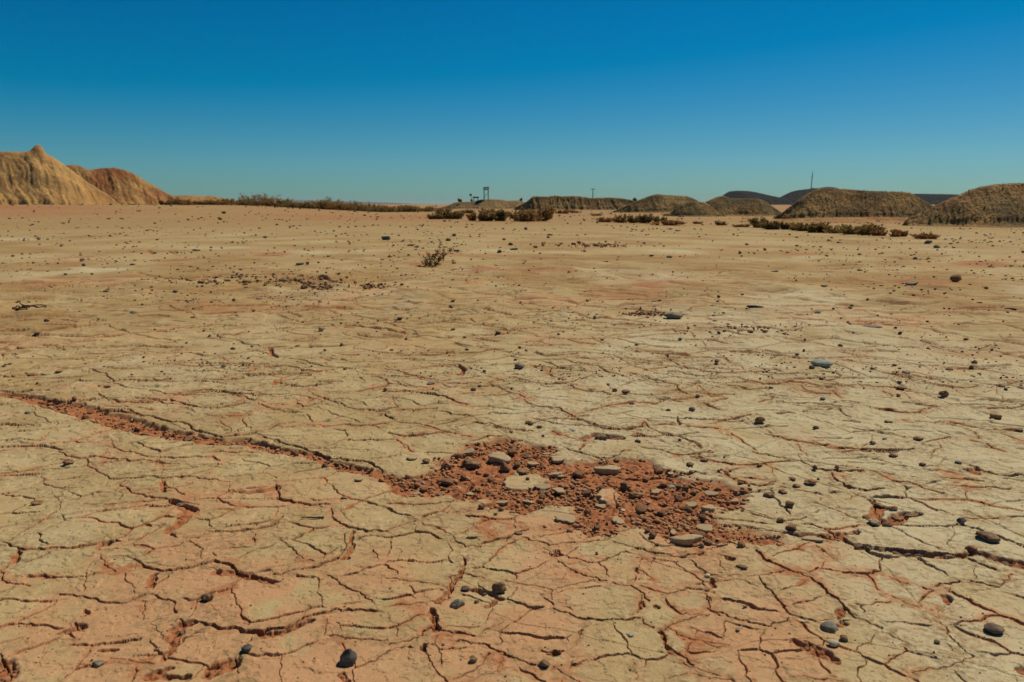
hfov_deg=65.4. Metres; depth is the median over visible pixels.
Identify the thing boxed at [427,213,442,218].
dry bush
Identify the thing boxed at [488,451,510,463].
mud flake
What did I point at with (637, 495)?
clay clod
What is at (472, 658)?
clay clod
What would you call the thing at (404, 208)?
dry bush
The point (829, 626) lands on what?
stone
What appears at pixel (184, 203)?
dry bush
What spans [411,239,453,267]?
desert plant
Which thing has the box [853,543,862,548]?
clay clod
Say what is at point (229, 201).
dry bush
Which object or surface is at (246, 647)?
stone
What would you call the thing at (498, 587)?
clay clod
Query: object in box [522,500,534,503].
mud flake
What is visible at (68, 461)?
clay clod
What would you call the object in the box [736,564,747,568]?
mud flake
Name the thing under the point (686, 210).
hill
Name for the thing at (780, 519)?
clay clod
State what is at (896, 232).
dry bush
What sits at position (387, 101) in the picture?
sky
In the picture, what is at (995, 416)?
mud flake
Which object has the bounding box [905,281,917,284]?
mud flake
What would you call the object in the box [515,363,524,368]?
stone
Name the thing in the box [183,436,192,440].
clay clod
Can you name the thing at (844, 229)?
dry bush
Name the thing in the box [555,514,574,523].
mud flake
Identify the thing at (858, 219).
ground
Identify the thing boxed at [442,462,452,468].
clay clod
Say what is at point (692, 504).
mud flake
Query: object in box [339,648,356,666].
stone
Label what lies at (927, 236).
dry bush
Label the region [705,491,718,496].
mud flake
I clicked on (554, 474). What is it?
mud flake
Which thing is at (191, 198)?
hill
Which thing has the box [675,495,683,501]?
clay clod
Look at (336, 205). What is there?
dry bush
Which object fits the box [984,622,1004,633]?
stone
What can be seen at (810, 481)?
clay clod
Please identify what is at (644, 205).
hill
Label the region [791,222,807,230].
dry bush
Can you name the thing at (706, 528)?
mud flake
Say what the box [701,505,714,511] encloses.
mud flake
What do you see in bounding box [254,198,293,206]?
dry bush
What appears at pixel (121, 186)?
hill
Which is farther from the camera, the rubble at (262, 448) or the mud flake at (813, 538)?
the rubble at (262, 448)
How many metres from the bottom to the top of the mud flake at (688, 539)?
0.028 m
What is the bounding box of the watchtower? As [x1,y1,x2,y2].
[483,187,488,198]
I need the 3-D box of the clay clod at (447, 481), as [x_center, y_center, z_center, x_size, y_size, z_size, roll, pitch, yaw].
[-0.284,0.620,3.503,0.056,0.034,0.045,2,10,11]
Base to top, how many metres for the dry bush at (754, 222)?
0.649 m
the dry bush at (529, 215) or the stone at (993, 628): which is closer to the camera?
the stone at (993, 628)
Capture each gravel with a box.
[0,203,1023,388]
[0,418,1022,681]
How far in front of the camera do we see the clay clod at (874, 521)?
3.02 m
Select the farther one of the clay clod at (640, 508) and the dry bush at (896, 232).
the dry bush at (896, 232)
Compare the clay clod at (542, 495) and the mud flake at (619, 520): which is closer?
the mud flake at (619, 520)
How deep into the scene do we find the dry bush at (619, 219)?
50.98 m
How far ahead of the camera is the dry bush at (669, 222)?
45.50 m
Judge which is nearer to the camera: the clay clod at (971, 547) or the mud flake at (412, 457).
the clay clod at (971, 547)
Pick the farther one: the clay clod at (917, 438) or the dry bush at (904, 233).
the dry bush at (904, 233)
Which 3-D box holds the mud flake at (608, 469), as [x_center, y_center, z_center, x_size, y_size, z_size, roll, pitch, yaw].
[0.439,0.597,3.650,0.121,0.042,0.080,-4,10,-21]
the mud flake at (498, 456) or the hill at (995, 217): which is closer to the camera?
the mud flake at (498, 456)
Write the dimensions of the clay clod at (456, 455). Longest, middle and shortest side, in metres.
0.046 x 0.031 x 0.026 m
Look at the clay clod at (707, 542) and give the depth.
2.85 m
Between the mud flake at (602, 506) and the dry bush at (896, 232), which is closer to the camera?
the mud flake at (602, 506)
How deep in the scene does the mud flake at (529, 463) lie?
3.72 m
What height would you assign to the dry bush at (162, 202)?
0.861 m
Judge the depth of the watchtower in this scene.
200.63 m
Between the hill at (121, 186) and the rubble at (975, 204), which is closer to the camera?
the rubble at (975, 204)
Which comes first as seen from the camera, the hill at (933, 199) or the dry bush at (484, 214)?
the dry bush at (484, 214)
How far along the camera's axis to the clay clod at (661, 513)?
3.13 m
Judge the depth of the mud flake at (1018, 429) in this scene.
4.28 m
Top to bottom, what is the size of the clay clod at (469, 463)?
0.041 m
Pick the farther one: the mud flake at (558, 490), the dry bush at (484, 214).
the dry bush at (484, 214)
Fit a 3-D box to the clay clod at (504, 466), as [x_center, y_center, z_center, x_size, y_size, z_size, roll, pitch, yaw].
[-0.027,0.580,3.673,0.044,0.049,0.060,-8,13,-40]
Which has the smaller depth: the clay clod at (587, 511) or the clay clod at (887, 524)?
the clay clod at (887, 524)
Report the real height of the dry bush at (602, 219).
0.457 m
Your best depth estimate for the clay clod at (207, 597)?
2.45 m
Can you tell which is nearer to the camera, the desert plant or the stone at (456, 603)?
the stone at (456, 603)
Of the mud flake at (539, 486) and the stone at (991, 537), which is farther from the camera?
the mud flake at (539, 486)
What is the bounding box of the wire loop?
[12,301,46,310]
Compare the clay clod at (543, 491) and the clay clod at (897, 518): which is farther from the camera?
the clay clod at (543, 491)
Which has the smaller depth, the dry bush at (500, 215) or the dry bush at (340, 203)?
the dry bush at (500, 215)
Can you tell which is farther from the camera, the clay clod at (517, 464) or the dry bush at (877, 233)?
the dry bush at (877, 233)
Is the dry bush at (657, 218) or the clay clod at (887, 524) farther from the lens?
the dry bush at (657, 218)
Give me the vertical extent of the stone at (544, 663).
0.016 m
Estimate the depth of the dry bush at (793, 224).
37.05 m
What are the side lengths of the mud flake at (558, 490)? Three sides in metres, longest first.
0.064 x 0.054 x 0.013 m
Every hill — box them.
[0,145,119,204]
[65,165,174,204]
[174,195,235,201]
[275,200,408,203]
[435,199,524,208]
[514,195,634,209]
[604,194,697,212]
[663,201,725,216]
[705,196,781,215]
[723,191,793,204]
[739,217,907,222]
[773,188,932,218]
[781,187,837,202]
[902,183,1023,227]
[915,194,956,204]
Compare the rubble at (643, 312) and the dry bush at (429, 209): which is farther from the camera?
the dry bush at (429, 209)
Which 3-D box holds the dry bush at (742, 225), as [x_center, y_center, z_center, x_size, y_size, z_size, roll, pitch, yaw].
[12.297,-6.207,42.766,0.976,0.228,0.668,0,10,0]
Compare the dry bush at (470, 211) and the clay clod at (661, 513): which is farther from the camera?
the dry bush at (470, 211)
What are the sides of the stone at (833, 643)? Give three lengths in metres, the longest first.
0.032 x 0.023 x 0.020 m
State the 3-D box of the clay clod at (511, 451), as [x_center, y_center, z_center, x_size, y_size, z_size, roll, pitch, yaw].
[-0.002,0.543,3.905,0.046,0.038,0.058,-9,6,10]
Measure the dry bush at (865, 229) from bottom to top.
0.584 m
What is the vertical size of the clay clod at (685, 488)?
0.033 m
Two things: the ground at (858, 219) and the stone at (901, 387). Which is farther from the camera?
the ground at (858, 219)
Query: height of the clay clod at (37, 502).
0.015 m
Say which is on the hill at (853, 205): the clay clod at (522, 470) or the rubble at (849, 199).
the rubble at (849, 199)
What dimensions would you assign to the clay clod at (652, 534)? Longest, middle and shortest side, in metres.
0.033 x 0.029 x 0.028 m
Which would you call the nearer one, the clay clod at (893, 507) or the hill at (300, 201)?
the clay clod at (893, 507)
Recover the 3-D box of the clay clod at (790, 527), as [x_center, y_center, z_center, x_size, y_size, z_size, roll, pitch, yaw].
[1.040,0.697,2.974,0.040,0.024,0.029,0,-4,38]
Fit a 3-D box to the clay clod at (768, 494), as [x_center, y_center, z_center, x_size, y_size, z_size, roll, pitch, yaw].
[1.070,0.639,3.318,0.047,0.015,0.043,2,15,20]
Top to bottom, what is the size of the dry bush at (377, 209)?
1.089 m
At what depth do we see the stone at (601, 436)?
4.10 m
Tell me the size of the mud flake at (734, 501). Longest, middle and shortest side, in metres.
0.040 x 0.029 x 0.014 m
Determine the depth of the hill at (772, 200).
1449.05 m
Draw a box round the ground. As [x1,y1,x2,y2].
[0,204,1023,681]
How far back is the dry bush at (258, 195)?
134.07 m
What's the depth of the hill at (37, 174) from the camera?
113.79 m
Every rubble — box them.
[2,385,410,485]
[147,241,796,334]
[400,437,784,554]
[711,196,780,214]
[763,513,1023,568]
[775,188,928,217]
[904,183,1023,224]
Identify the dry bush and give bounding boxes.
[158,200,172,204]
[163,196,193,204]
[177,201,194,204]
[203,199,229,204]
[214,197,252,204]
[223,199,269,205]
[237,192,277,205]
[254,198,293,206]
[271,200,319,207]
[302,201,339,208]
[311,198,349,209]
[322,196,361,209]
[344,202,388,210]
[356,206,399,211]
[395,205,418,211]
[407,205,436,211]
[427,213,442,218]
[434,208,452,211]
[435,209,466,218]
[460,209,474,212]
[466,208,494,220]
[489,207,536,220]
[514,205,556,221]
[554,210,569,213]
[592,216,614,221]
[609,213,639,222]
[627,213,654,222]
[646,219,682,225]
[653,216,667,221]
[715,221,728,224]
[732,224,749,226]
[747,216,767,227]
[758,220,791,229]
[789,222,803,229]
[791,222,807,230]
[806,221,828,232]
[822,224,847,232]
[836,223,858,234]
[855,221,886,234]
[870,230,887,235]
[888,229,902,236]
[898,230,908,236]
[909,232,940,238]
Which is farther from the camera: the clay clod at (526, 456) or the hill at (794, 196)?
the hill at (794, 196)
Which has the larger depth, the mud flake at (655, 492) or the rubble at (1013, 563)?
the mud flake at (655, 492)
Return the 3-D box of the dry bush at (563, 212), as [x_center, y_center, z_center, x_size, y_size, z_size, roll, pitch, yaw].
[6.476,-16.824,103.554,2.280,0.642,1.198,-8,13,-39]
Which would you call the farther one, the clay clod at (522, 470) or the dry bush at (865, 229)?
the dry bush at (865, 229)
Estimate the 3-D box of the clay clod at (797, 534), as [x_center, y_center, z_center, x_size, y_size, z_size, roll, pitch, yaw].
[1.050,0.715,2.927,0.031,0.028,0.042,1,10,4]
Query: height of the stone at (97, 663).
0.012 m
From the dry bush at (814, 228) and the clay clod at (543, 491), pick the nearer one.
the clay clod at (543, 491)
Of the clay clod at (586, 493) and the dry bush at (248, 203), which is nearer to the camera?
the clay clod at (586, 493)
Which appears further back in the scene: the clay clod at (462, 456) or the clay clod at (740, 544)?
the clay clod at (462, 456)
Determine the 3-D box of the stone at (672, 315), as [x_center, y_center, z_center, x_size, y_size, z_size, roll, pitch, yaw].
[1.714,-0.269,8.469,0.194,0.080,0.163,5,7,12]
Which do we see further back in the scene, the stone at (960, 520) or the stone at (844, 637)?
the stone at (960, 520)
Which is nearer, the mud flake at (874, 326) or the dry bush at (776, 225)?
the mud flake at (874, 326)
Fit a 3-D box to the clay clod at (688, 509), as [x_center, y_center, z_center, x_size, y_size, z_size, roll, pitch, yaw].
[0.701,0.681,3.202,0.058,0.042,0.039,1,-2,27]
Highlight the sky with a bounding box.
[0,0,1023,203]
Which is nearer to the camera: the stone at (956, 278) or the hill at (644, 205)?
the stone at (956, 278)
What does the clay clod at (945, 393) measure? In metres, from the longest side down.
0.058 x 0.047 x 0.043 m
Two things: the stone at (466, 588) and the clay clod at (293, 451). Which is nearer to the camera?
the stone at (466, 588)
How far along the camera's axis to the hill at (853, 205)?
63.41 m
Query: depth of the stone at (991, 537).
2.88 m
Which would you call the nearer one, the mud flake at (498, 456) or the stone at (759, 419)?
the mud flake at (498, 456)
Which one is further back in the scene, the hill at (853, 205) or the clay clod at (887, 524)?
the hill at (853, 205)
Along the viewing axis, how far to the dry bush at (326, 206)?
126.25 m
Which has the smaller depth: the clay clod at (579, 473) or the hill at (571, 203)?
the clay clod at (579, 473)
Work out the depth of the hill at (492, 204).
198.54 m
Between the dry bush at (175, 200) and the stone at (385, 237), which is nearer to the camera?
the stone at (385, 237)
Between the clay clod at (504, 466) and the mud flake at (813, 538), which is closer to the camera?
the mud flake at (813, 538)
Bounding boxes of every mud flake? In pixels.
[406,455,417,460]
[461,448,473,455]
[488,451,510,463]
[495,500,508,505]
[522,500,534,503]
[527,461,539,465]
[534,483,550,489]
[550,472,562,477]
[551,456,564,462]
[552,487,564,493]
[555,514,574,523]
[594,465,620,475]
[595,504,605,508]
[612,516,624,524]
[651,489,661,495]
[668,534,702,544]
[685,501,696,507]
[696,524,712,532]
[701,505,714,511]
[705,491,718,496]
[730,498,738,503]
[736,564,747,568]
[802,536,823,541]
[862,325,881,327]
[904,513,917,517]
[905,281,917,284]
[990,413,1001,418]
[1014,428,1022,431]
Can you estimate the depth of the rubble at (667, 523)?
3.32 m
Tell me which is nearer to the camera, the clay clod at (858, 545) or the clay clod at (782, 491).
the clay clod at (858, 545)
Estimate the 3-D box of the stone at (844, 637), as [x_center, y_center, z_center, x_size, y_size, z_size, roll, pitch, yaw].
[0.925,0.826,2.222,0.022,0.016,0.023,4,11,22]
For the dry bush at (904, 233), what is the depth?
29.32 m
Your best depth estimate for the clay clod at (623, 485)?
3.41 m
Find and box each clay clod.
[31,500,42,504]
[62,458,74,463]
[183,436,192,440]
[201,593,213,600]
[291,449,298,454]
[420,486,427,491]
[422,458,429,462]
[441,478,453,485]
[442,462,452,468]
[450,453,458,458]
[458,453,465,458]
[460,475,466,480]
[462,458,480,468]
[469,655,477,661]
[492,582,506,593]
[500,461,509,471]
[507,448,516,455]
[514,461,520,467]
[517,468,529,473]
[522,454,531,458]
[538,490,548,493]
[539,492,545,498]
[573,470,584,477]
[582,490,590,496]
[583,508,590,514]
[620,481,628,488]
[628,492,644,498]
[635,503,647,513]
[649,531,656,538]
[654,468,662,473]
[657,510,666,516]
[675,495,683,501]
[680,506,693,512]
[682,486,688,492]
[689,530,705,536]
[699,514,705,521]
[702,539,712,545]
[737,542,745,546]
[763,492,774,496]
[777,517,783,522]
[778,489,786,493]
[785,500,794,507]
[785,524,796,530]
[793,532,802,537]
[804,479,816,484]
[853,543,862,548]
[868,518,880,524]
[882,521,892,526]
[889,506,897,509]
[890,516,903,521]
[913,436,923,439]
[938,390,948,396]
[965,545,977,550]
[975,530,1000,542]
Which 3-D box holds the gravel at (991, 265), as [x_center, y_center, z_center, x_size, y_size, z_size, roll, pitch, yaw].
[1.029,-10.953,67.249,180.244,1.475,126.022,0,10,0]
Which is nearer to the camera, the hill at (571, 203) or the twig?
the twig
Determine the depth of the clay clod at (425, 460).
3.74 m
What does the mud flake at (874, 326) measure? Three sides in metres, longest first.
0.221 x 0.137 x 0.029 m
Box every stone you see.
[92,660,104,667]
[241,644,251,651]
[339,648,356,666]
[381,236,389,239]
[450,599,464,608]
[461,586,469,590]
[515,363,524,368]
[538,659,549,666]
[595,433,607,439]
[664,312,682,318]
[755,416,764,422]
[811,358,832,366]
[820,621,838,632]
[827,639,838,646]
[840,635,847,640]
[895,386,906,389]
[950,274,961,281]
[956,518,966,523]
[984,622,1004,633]
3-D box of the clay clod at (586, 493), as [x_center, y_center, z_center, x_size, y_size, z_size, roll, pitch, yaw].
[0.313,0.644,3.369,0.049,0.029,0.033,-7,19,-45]
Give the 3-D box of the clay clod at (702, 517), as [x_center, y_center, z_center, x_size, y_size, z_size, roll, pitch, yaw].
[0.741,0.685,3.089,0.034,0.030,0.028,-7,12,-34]
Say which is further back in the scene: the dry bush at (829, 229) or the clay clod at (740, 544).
the dry bush at (829, 229)
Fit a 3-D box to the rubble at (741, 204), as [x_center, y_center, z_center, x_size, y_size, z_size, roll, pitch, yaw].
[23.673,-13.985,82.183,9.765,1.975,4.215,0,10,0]
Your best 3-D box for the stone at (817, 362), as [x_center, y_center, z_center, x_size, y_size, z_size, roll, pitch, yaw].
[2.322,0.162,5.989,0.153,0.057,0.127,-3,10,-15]
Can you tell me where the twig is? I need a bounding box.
[301,516,323,518]
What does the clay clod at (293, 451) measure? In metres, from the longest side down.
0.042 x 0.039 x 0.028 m
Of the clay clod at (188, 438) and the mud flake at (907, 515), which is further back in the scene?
the clay clod at (188, 438)
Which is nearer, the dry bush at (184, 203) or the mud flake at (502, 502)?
the mud flake at (502, 502)
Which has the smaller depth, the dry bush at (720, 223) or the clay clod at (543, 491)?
the clay clod at (543, 491)
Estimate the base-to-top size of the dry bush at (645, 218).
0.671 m
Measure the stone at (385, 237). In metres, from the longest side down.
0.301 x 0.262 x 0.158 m
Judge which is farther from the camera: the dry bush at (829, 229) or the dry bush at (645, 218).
the dry bush at (645, 218)
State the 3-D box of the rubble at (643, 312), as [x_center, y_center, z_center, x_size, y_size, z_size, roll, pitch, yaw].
[-1.092,-1.671,16.663,9.282,0.164,18.103,1,10,5]
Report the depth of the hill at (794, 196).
1596.23 m
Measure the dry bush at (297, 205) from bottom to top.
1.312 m
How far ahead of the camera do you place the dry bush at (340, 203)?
133.31 m
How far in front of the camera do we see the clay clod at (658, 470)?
3.64 m
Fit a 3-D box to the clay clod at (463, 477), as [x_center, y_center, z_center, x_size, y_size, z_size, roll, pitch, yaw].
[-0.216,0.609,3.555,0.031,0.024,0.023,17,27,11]
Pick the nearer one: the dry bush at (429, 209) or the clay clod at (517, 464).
the clay clod at (517, 464)
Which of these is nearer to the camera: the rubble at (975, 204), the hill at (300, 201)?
the rubble at (975, 204)
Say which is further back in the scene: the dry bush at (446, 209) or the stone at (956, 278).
the dry bush at (446, 209)
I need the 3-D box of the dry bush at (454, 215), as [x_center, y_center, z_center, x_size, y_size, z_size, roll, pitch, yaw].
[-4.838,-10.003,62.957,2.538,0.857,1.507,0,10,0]

